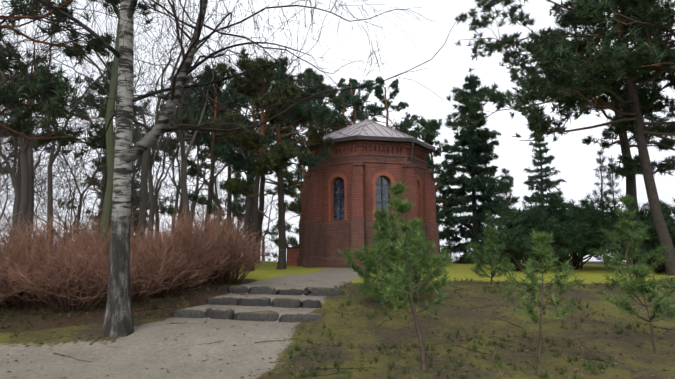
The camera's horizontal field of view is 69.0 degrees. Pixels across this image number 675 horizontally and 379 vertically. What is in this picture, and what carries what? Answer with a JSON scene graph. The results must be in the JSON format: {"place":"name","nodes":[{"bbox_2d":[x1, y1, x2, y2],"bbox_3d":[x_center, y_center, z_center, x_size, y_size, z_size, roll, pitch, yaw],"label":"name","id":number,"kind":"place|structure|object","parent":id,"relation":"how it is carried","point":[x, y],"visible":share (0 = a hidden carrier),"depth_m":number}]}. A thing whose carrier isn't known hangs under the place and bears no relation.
{"place":"outdoors","nodes":[
{"label":"outdoors","id":0,"kind":"place"},
{"bbox_2d":[0,261,674,378],"bbox_3d":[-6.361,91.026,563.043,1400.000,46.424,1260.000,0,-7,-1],"label":"ground","id":1,"kind":"structure","parent":0,"point":[127,357],"depth_m":8.27},
{"bbox_2d":[0,0,407,313],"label":"bare twigs","id":2,"kind":"object","parent":1,"relation":"on","point":[170,262],"visible":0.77,"depth_m":13.27},
{"bbox_2d":[0,0,456,336],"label":"birch","id":3,"kind":"object","parent":1,"relation":"on","point":[182,126],"depth_m":8.80},
{"bbox_2d":[172,285,344,321],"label":"stone steps","id":4,"kind":"structure","parent":1,"relation":"on","point":[227,313],"depth_m":10.45},
{"bbox_2d":[0,0,674,370],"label":"tree","id":5,"kind":"object","parent":1,"relation":"on","point":[471,137],"depth_m":18.82},
{"bbox_2d":[0,277,674,378],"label":"grass","id":6,"kind":"structure","parent":1,"relation":"on","point":[575,376],"depth_m":7.89},
{"bbox_2d":[286,140,438,267],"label":"chapel walls","id":7,"kind":"structure","parent":1,"relation":"on","point":[359,167],"depth_m":22.62},
{"bbox_2d":[333,176,389,219],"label":"windows","id":8,"kind":"structure","parent":7,"relation":"in","point":[382,191],"depth_m":22.71},
{"bbox_2d":[302,95,435,161],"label":"roof","id":9,"kind":"structure","parent":7,"relation":"on","point":[374,131],"depth_m":23.03},
{"bbox_2d":[0,0,674,261],"label":"sky","id":10,"kind":"structure","parent":0,"point":[449,68]}
]}

